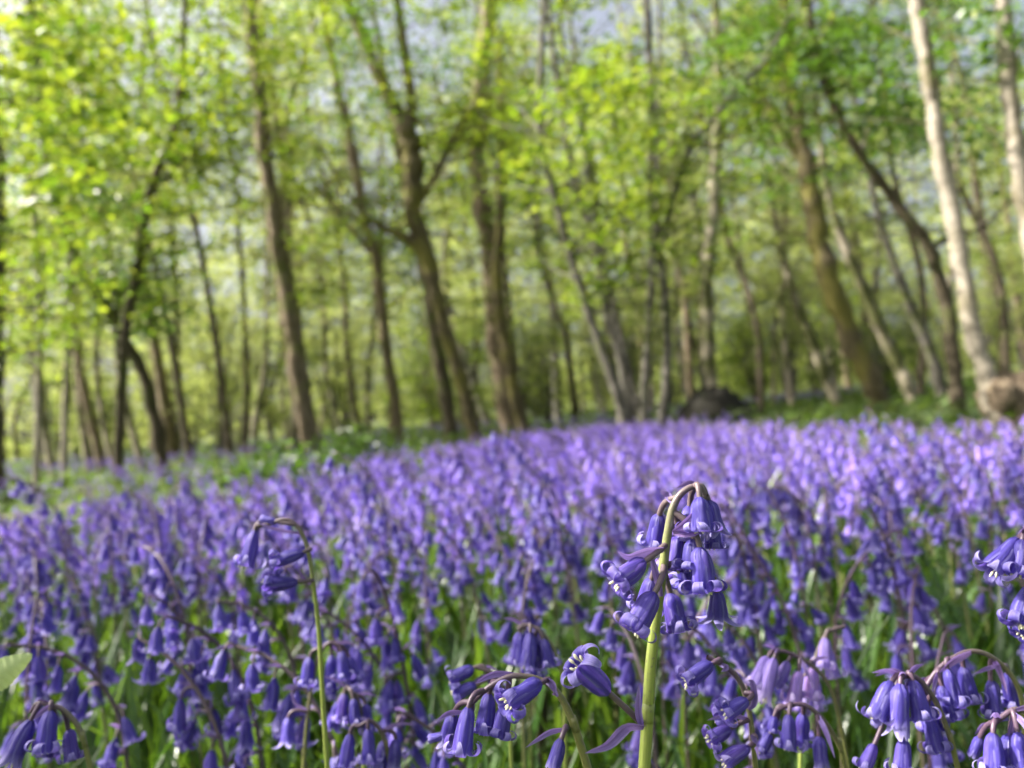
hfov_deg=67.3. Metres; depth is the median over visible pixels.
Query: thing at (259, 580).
bluebell
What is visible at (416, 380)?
hazel shrub
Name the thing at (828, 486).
bluebell
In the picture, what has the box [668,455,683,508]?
bluebell
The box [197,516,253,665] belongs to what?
bluebell
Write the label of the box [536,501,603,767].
bluebell
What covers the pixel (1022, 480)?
bluebell
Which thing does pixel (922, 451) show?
bluebell
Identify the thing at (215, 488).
bluebell
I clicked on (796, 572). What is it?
bluebell
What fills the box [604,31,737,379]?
tree
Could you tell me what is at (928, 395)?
ground cover
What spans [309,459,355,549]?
bluebell
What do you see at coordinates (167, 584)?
bluebell
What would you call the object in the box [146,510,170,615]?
bluebell
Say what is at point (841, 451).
bluebell
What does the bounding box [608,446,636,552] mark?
bluebell
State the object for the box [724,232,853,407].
hazel shrub
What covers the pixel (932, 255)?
tree
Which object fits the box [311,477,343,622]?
bluebell
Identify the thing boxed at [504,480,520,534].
bluebell
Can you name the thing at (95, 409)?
hazel shrub
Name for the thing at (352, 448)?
bush
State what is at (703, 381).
tree
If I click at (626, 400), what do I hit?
hazel tree
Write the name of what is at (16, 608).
bluebell
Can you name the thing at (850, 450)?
bluebell
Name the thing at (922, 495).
bluebell
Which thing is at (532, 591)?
bluebell
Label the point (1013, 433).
bluebell
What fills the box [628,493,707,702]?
bluebell
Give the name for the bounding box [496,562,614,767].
seedling
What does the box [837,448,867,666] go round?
bluebell
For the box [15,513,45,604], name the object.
bluebell
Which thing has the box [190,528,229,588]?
bluebell
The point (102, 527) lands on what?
bluebell
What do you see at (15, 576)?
bluebell
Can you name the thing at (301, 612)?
bluebell
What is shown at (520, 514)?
bluebell
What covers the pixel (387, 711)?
bluebell
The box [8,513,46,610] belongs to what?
bluebell
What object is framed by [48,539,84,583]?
bluebell
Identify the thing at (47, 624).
bluebell
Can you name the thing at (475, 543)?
bluebell
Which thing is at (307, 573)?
bluebell
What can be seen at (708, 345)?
tree
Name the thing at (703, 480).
bluebell
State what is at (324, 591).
bluebell
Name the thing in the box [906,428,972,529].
bluebell
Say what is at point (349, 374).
tree
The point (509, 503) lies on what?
bluebell
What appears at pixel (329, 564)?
bluebell
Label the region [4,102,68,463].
tree
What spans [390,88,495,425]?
tree
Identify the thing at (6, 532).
bluebell
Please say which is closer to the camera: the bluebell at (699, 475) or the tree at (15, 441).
the bluebell at (699, 475)
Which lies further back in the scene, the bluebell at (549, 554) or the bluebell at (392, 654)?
the bluebell at (549, 554)
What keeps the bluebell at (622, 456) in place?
on the ground at (800, 425)
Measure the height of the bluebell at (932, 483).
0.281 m
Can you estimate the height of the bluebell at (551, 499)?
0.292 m
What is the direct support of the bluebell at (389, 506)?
on the ground at (800, 425)
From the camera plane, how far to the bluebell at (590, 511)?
0.93 m
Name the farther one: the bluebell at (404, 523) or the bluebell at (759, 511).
the bluebell at (404, 523)
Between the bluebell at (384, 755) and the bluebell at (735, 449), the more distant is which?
the bluebell at (735, 449)
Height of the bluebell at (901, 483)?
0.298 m
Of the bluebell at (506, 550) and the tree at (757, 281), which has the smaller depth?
the bluebell at (506, 550)
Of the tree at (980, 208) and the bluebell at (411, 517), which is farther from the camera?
the tree at (980, 208)
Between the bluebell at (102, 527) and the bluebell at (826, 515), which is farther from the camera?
the bluebell at (102, 527)
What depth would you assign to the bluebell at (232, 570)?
0.83 m
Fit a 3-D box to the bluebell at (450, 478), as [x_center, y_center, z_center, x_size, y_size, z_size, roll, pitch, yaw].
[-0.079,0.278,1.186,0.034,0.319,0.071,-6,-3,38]
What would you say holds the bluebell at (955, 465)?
on the ground at (800, 425)
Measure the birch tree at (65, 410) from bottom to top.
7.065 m
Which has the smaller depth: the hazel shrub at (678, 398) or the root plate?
the root plate
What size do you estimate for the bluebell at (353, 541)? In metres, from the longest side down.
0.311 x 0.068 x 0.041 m
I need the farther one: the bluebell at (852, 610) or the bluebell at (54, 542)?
the bluebell at (54, 542)
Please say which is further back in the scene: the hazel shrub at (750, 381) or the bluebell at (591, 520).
the hazel shrub at (750, 381)
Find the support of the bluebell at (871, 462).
on the ground at (800, 425)
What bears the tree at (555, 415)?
on the ground at (800, 425)
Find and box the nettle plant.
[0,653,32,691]
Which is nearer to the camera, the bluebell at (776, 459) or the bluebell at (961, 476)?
the bluebell at (961, 476)
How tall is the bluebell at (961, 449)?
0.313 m
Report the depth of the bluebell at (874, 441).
1.09 m
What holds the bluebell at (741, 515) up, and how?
on the ground at (800, 425)
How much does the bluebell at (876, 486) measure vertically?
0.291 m
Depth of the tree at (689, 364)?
22.15 m
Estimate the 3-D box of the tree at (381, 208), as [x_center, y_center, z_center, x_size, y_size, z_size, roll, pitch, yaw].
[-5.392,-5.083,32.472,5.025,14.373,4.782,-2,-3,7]
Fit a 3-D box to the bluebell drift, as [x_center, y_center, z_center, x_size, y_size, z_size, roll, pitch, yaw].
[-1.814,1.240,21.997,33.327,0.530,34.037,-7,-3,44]
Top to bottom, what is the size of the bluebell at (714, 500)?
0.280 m
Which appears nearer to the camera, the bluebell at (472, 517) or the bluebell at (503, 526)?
the bluebell at (472, 517)
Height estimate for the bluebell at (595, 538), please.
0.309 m
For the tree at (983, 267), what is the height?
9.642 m
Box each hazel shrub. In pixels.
[2,326,113,465]
[5,328,142,471]
[8,319,139,461]
[50,367,150,456]
[88,285,229,454]
[112,294,251,449]
[138,281,282,452]
[156,275,280,456]
[195,317,290,446]
[249,296,394,441]
[277,293,409,432]
[282,282,404,437]
[358,305,485,431]
[387,245,524,433]
[452,266,582,417]
[453,242,591,421]
[468,276,584,426]
[523,260,623,412]
[541,239,701,416]
[566,264,691,420]
[596,245,728,408]
[679,264,816,396]
[681,291,804,407]
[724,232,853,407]
[726,227,865,395]
[762,249,882,396]
[824,296,940,393]
[841,252,971,384]
[935,259,1023,374]
[955,223,1023,370]
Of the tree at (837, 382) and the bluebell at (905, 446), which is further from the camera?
the tree at (837, 382)
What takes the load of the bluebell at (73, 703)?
on the ground at (800, 425)
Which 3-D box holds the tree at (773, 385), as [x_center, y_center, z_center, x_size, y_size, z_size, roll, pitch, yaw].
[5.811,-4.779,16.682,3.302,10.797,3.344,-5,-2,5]
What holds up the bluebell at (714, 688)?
on the ground at (800, 425)
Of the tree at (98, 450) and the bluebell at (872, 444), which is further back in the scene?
the tree at (98, 450)
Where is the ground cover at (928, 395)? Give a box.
[0,376,1013,558]
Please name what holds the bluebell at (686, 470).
on the ground at (800, 425)
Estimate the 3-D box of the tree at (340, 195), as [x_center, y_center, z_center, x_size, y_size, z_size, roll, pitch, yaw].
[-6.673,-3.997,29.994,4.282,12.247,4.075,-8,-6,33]
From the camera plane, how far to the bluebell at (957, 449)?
1.11 m
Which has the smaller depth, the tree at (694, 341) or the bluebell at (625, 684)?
the bluebell at (625, 684)
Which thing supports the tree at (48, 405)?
on the ground at (800, 425)
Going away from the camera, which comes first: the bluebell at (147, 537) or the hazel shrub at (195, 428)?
the bluebell at (147, 537)
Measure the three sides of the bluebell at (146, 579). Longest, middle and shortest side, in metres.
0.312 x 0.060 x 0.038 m
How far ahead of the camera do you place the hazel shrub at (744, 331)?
23.04 m
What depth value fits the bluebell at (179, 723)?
0.35 m
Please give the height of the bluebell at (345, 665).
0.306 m
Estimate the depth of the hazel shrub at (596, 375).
25.02 m
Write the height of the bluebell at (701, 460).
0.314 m
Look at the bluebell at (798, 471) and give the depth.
1.07 m
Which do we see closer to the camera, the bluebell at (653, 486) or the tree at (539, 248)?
the bluebell at (653, 486)
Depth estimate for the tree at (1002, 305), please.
12.21 m
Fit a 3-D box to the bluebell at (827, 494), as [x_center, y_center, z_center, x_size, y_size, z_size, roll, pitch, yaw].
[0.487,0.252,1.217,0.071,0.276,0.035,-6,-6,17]
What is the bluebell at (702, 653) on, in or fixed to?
on the ground at (800, 425)
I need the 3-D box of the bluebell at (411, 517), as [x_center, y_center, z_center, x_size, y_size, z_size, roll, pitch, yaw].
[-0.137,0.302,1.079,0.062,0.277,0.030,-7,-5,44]
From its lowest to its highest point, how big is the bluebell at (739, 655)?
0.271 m
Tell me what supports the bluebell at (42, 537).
on the ground at (800, 425)
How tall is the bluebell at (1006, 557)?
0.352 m
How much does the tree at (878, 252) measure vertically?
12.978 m
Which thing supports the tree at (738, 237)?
on the ground at (800, 425)
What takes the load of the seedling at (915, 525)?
on the ground at (800, 425)
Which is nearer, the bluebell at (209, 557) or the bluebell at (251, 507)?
the bluebell at (251, 507)
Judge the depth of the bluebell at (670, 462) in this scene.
1.15 m
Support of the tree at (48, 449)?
on the ground at (800, 425)
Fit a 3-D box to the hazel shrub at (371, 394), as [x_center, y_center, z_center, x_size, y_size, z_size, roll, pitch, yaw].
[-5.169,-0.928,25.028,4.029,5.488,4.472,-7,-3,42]
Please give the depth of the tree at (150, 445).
28.59 m
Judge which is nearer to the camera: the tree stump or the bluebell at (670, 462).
the bluebell at (670, 462)
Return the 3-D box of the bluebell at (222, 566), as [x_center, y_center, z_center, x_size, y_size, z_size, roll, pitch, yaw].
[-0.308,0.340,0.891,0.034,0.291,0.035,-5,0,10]
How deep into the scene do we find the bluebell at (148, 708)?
0.64 m
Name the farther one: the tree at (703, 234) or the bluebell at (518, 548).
the tree at (703, 234)
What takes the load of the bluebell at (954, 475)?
on the ground at (800, 425)
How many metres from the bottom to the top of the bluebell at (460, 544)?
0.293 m
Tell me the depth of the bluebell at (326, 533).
1.05 m
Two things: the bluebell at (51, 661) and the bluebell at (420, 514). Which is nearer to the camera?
the bluebell at (51, 661)
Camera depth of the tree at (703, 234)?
24.15 m
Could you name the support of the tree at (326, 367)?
on the ground at (800, 425)
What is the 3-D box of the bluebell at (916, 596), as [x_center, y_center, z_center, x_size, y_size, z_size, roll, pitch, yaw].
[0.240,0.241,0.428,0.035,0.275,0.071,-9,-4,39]
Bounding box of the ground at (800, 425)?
[0,365,1023,767]
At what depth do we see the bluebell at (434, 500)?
1.09 m
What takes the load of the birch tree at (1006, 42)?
on the ground at (800, 425)
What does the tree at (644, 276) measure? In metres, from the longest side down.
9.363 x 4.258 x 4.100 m
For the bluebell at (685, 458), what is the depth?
1.04 m
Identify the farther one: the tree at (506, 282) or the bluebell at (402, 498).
the tree at (506, 282)
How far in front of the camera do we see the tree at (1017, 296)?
27.11 m
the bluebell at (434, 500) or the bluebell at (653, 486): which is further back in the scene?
the bluebell at (434, 500)
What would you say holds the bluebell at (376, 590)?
on the ground at (800, 425)
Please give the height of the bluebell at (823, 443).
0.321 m
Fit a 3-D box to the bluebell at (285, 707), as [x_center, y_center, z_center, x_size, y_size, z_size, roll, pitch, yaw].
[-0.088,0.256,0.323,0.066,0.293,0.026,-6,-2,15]
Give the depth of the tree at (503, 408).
13.16 m
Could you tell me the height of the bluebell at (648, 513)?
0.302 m
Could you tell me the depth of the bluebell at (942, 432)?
1.09 m
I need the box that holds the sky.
[0,0,1023,450]
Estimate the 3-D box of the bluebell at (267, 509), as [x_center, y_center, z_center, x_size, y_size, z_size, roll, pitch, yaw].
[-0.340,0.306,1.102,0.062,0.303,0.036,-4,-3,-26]
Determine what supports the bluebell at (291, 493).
on the ground at (800, 425)
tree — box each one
[0,0,116,471]
[0,0,138,494]
[0,0,191,478]
[0,0,211,466]
[0,0,238,503]
[0,0,244,478]
[0,0,249,471]
[1,0,207,474]
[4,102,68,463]
[5,0,157,484]
[5,0,309,486]
[5,72,182,474]
[5,154,88,449]
[7,185,76,460]
[8,0,222,463]
[19,0,230,461]
[53,0,276,458]
[74,0,282,464]
[96,101,211,452]
[99,111,235,449]
[127,0,450,461]
[137,0,392,451]
[139,0,297,454]
[175,0,367,450]
[189,0,416,444]
[198,150,338,438]
[199,159,372,453]
[220,0,620,443]
[227,0,504,445]
[236,76,385,437]
[245,0,406,436]
[245,131,347,389]
[283,27,452,441]
[303,124,395,431]
[313,0,591,437]
[317,0,499,444]
[340,106,418,427]
[351,19,580,436]
[359,90,512,428]
[361,143,438,423]
[380,30,493,426]
[387,0,568,359]
[387,136,505,423]
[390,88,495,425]
[418,150,515,419]
[423,0,567,379]
[427,0,586,425]
[447,0,756,429]
[455,169,551,351]
[466,0,700,420]
[467,11,624,423]
[516,87,597,410]
[522,108,622,415]
[539,0,896,440]
[546,0,749,402]
[549,36,688,407]
[587,6,739,398]
[597,140,695,408]
[599,0,961,413]
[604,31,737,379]
[609,0,796,412]
[614,0,838,386]
[616,3,769,386]
[618,80,762,363]
[661,0,856,409]
[661,98,767,331]
[665,2,805,403]
[668,0,1023,415]
[690,82,880,407]
[693,0,867,407]
[698,0,936,405]
[715,88,846,392]
[747,0,990,399]
[747,114,884,388]
[761,82,900,389]
[779,0,1000,424]
[785,57,910,351]
[793,6,903,369]
[801,46,932,363]
[811,0,1023,252]
[816,0,1001,399]
[840,0,1023,304]
[848,0,1023,371]
[868,115,977,377]
[894,0,1023,369]
[919,138,1022,370]
[928,7,1023,357]
[964,62,1023,293]
[967,94,1023,305]
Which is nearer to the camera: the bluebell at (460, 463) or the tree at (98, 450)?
the bluebell at (460, 463)
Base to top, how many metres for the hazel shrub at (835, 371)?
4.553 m
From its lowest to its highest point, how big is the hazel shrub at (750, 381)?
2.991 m
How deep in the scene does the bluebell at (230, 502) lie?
1.12 m
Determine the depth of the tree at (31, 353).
16.62 m
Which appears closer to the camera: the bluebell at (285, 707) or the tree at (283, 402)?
the bluebell at (285, 707)
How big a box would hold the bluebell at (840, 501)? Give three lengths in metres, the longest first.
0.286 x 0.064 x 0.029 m
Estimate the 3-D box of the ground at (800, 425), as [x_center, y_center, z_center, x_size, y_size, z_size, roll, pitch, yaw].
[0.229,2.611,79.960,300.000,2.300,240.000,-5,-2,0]
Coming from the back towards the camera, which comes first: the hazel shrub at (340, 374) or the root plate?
the hazel shrub at (340, 374)
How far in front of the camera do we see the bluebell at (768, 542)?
0.83 m
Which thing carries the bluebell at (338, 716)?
on the ground at (800, 425)
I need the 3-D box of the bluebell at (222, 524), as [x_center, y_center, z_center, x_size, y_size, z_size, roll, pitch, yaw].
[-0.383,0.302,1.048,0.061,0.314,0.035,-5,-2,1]
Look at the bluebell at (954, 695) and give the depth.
0.22 m
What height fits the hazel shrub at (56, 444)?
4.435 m
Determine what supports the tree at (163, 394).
on the ground at (800, 425)
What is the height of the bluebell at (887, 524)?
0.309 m
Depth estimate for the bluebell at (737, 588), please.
0.44 m
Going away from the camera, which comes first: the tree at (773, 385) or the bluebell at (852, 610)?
the bluebell at (852, 610)
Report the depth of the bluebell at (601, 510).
0.63 m
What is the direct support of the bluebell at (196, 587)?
on the ground at (800, 425)
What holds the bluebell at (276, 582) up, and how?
on the ground at (800, 425)
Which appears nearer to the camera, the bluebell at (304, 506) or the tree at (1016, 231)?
the bluebell at (304, 506)
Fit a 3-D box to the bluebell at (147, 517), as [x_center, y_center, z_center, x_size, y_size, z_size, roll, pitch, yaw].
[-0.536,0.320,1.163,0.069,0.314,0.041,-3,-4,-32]
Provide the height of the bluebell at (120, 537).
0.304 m
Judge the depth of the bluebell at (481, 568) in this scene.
0.97 m
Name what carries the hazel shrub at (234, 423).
on the ground at (800, 425)
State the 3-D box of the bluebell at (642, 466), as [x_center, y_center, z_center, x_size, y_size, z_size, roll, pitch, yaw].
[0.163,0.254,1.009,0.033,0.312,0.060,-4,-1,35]
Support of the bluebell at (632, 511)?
on the ground at (800, 425)
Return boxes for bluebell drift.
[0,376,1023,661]
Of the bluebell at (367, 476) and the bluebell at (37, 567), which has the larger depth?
the bluebell at (367, 476)
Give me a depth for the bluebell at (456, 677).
0.26 m
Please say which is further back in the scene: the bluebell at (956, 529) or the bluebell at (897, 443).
the bluebell at (897, 443)
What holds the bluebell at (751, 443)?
on the ground at (800, 425)
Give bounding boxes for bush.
[173,437,384,501]
[313,420,432,470]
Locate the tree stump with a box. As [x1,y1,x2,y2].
[974,370,1023,425]
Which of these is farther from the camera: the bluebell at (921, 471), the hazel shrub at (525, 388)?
the hazel shrub at (525, 388)
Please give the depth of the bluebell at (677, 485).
1.00 m
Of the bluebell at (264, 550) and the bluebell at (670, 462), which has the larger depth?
the bluebell at (670, 462)
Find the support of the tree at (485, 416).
on the ground at (800, 425)
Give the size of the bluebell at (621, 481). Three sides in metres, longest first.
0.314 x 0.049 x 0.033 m
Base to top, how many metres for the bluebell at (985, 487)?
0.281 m
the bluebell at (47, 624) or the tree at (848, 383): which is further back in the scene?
the tree at (848, 383)
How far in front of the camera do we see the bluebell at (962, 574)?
0.71 m
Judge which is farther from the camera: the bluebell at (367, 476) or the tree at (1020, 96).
the tree at (1020, 96)
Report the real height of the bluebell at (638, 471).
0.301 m
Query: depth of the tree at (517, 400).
12.55 m
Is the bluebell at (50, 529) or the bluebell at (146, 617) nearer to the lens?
the bluebell at (146, 617)
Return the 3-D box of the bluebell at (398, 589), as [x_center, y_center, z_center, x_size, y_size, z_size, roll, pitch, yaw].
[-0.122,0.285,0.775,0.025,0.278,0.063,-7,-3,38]
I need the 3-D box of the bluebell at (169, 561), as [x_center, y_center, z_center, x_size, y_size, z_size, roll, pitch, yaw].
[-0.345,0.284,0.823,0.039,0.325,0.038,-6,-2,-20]
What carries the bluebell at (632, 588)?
on the ground at (800, 425)
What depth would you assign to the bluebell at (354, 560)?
1.04 m
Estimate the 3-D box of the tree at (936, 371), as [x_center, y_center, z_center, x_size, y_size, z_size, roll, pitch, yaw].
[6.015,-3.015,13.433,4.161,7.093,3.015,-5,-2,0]
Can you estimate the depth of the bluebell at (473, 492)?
1.12 m
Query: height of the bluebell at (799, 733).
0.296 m
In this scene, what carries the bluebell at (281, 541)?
on the ground at (800, 425)
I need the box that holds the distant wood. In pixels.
[2,3,1023,461]
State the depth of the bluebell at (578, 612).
0.60 m
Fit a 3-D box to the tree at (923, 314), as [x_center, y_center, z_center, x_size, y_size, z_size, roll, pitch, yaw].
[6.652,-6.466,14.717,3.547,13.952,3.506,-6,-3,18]
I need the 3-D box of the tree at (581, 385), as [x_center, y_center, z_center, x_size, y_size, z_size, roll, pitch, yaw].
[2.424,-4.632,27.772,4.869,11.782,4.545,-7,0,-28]
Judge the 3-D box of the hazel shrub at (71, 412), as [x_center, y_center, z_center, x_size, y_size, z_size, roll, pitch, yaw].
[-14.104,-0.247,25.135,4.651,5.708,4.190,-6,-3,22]
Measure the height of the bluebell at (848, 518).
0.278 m
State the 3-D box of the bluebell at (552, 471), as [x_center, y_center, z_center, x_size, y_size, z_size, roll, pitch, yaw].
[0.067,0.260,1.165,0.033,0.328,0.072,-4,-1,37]
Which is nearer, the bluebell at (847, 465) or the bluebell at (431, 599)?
the bluebell at (431, 599)
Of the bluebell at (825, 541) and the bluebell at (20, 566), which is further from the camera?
the bluebell at (20, 566)
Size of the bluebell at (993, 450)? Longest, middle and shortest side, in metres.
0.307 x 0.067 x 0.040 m
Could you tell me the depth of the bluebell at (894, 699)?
0.21 m
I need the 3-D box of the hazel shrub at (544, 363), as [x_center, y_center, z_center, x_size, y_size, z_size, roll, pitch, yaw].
[0.545,-1.818,22.767,5.121,6.068,3.759,-4,-3,-28]
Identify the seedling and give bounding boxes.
[271,659,380,767]
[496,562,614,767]
[816,499,975,679]
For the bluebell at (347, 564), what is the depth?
0.84 m
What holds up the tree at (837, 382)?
on the ground at (800, 425)
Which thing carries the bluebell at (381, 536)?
on the ground at (800, 425)
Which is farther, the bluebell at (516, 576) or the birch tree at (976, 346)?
the birch tree at (976, 346)
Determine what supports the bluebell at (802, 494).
on the ground at (800, 425)
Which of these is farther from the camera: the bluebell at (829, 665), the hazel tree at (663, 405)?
the hazel tree at (663, 405)
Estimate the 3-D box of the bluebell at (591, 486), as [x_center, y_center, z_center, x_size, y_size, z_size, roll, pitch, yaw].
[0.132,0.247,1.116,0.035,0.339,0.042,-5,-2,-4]
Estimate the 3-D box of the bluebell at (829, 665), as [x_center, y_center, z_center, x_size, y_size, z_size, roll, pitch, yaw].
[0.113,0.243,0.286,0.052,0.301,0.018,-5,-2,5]
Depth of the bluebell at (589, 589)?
0.88 m
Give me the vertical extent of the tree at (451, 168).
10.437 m
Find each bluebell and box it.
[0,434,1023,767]
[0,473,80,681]
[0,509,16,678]
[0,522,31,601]
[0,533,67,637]
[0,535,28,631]
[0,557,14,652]
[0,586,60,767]
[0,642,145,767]
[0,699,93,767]
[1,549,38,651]
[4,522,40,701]
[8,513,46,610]
[12,525,50,568]
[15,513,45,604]
[17,598,63,767]
[19,545,65,767]
[23,510,56,636]
[24,524,63,607]
[41,539,93,588]
[46,521,77,601]
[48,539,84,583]
[49,572,124,748]
[55,519,85,616]
[62,575,111,747]
[68,500,129,615]
[80,515,121,614]
[82,536,107,624]
[82,546,116,628]
[90,518,118,628]
[95,504,131,703]
[108,501,125,616]
[110,529,139,646]
[112,509,133,639]
[116,487,167,553]
[120,526,195,767]
[121,487,161,630]
[123,539,212,767]
[126,628,242,767]
[129,494,173,555]
[129,553,165,637]
[131,526,161,626]
[131,593,216,754]
[138,612,264,767]
[139,493,174,577]
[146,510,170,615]
[154,494,183,605]
[162,489,182,560]
[162,546,213,620]
[164,498,197,649]
[167,471,212,580]
[171,550,255,767]
[173,496,200,552]
[182,509,222,708]
[183,495,203,556]
[188,533,209,593]
[190,521,208,627]
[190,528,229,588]
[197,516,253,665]
[200,528,249,680]
[203,642,338,767]
[205,491,253,645]
[205,598,318,767]
[210,482,235,581]
[212,501,297,674]
[218,554,259,629]
[222,498,262,622]
[225,513,323,699]
[228,495,259,584]
[233,515,329,767]
[238,524,275,742]
[246,495,293,629]
[248,498,300,668]
[252,510,272,549]
[263,513,345,640]
[272,641,365,767]
[273,472,316,658]
[273,509,298,651]
[279,564,369,767]
[281,477,321,565]
[282,470,309,596]
[285,536,327,629]
[298,469,338,595]
[305,607,432,767]
[306,489,333,629]
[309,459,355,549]
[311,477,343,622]
[315,540,349,617]
[320,676,379,767]
[323,451,402,632]
[328,500,374,685]
[333,550,392,672]
[333,717,415,767]
[336,508,373,642]
[345,506,366,576]
[346,521,362,609]
[347,569,434,761]
[352,484,390,627]
[353,538,401,678]
[362,533,418,740]
[364,503,437,706]
[365,492,391,658]
[373,453,421,556]
[376,451,429,550]
[379,494,396,593]
[389,707,465,767]
[390,518,422,608]
[393,481,425,547]
[394,460,438,620]
[396,500,427,604]
[397,497,422,570]
[410,550,444,748]
[416,477,469,656]
[422,523,503,745]
[427,476,484,618]
[427,671,591,767]
[432,511,475,744]
[434,507,456,663]
[435,463,473,564]
[441,451,501,649]
[441,486,472,646]
[442,485,517,751]
[443,520,474,662]
[445,664,513,767]
[454,469,499,604]
[458,481,484,652]
[464,498,495,625]
[470,518,527,626]
[474,467,508,577]
[486,430,568,685]
[488,498,524,563]
[489,442,519,565]
[491,527,554,767]
[492,473,507,539]
[497,510,536,650]
[501,526,558,767]
[503,617,566,767]
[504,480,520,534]
[505,492,553,633]
[513,465,594,698]
[515,473,542,536]
[515,501,529,607]
[515,501,560,670]
[526,442,575,592]
[528,487,556,570]
[530,505,561,685]
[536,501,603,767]
[538,490,595,756]
[539,452,564,576]
[546,490,580,529]
[556,528,599,651]
[559,500,640,683]
[560,496,598,710]
[575,494,600,610]
[576,433,623,545]
[581,478,610,535]
[584,486,623,582]
[585,437,609,620]
[585,605,660,767]
[587,483,632,729]
[596,493,672,712]
[600,469,632,637]
[602,525,658,757]
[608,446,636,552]
[608,454,642,580]
[617,447,653,524]
[619,457,647,632]
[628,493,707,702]
[630,505,665,593]
[633,483,677,590]
[633,521,714,739]
[634,467,655,536]
[638,466,671,746]
[645,448,681,511]
[645,449,669,515]
[645,473,686,600]
[655,437,694,505]
[659,607,751,767]
[660,564,750,767]
[660,569,721,767]
[668,430,708,551]
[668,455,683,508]
[674,473,703,542]
[675,655,759,767]
[680,483,730,631]
[682,462,698,481]
[685,442,728,567]
[687,458,745,640]
[688,466,742,582]
[704,620,786,767]
[706,487,731,626]
[707,470,730,563]
[708,488,788,713]
[716,502,782,767]
[721,659,773,767]
[722,426,758,576]
[724,450,774,625]
[725,477,780,646]
[728,451,749,575]
[730,460,782,719]
[737,422,766,560]
[738,535,831,737]
[738,644,849,767]
[753,483,851,753]
[754,430,813,587]
[755,464,812,627]
[756,485,828,736]
[757,701,847,767]
[774,480,834,698]
[775,486,799,592]
[781,429,811,640]
[783,624,845,767]
[786,435,808,527]
[789,429,827,592]
[791,458,838,543]
[796,443,855,581]
[801,467,826,576]
[803,456,852,657]
[812,432,842,593]
[814,467,844,526]
[817,471,866,605]
[818,433,848,566]
[832,448,877,602]
[832,476,855,520]
[833,526,920,767]
[837,442,888,506]
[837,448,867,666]
[841,455,891,621]
[844,451,901,541]
[844,481,867,605]
[847,427,864,490]
[848,506,937,767]
[852,663,959,767]
[856,491,925,675]
[860,408,891,463]
[865,423,909,538]
[866,459,881,521]
[868,431,894,486]
[870,471,910,716]
[873,438,937,603]
[873,458,923,649]
[877,556,975,767]
[883,414,942,580]
[885,558,938,767]
[886,455,945,569]
[887,433,908,557]
[888,427,925,547]
[900,460,943,576]
[901,490,974,641]
[902,452,923,528]
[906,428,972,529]
[908,455,943,518]
[911,439,930,501]
[921,649,1023,734]
[924,446,971,710]
[924,446,988,634]
[925,624,974,767]
[936,438,978,590]
[937,425,965,523]
[944,431,993,537]
[945,446,1012,604]
[949,425,962,483]
[949,430,989,487]
[951,482,988,550]
[954,463,986,517]
[956,426,1013,615]
[967,705,1023,767]
[969,488,1015,643]
[972,525,1023,642]
[988,439,1021,532]
[992,435,1019,583]
[992,498,1023,607]
[997,416,1023,466]
[998,418,1023,479]
[998,434,1019,530]
[1000,455,1023,536]
[1005,436,1023,456]
[1008,445,1023,471]
[1008,503,1021,528]
[1013,460,1023,483]
[1017,643,1023,731]
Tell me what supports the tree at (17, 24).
on the ground at (800, 425)
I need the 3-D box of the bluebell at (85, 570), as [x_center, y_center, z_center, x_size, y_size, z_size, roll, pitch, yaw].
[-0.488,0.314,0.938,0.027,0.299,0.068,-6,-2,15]
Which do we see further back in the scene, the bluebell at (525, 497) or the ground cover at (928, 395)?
the ground cover at (928, 395)
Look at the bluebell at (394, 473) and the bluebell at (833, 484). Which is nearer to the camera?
the bluebell at (833, 484)
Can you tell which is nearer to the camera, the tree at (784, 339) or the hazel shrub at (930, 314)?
the tree at (784, 339)
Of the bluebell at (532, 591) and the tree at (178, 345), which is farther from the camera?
the tree at (178, 345)
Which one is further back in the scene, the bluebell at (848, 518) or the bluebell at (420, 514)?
the bluebell at (848, 518)
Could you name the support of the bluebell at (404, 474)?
on the ground at (800, 425)
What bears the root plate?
on the ground at (800, 425)
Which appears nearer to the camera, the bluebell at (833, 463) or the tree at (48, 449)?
the bluebell at (833, 463)
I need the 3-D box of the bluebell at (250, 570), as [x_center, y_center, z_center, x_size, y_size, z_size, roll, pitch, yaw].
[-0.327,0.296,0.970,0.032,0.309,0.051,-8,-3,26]
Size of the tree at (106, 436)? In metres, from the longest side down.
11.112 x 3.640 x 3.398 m
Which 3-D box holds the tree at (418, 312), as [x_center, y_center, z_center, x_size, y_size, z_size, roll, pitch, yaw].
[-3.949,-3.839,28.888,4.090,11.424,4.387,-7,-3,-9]
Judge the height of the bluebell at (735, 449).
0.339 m
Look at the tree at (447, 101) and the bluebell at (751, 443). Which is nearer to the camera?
the bluebell at (751, 443)
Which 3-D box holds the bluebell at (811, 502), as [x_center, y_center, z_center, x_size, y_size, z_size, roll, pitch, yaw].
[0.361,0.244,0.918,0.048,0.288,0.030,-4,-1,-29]
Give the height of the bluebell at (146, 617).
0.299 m
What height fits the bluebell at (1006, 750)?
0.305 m
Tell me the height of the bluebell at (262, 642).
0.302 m
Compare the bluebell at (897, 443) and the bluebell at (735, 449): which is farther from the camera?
the bluebell at (735, 449)
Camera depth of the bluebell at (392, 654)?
0.40 m
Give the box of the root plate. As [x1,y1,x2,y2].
[676,384,776,429]
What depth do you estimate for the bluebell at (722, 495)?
0.88 m
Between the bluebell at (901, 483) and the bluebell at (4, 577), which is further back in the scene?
the bluebell at (4, 577)
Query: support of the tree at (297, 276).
on the ground at (800, 425)
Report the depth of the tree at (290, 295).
9.93 m
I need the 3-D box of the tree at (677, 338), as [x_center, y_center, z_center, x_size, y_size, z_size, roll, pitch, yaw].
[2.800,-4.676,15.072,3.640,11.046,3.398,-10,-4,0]

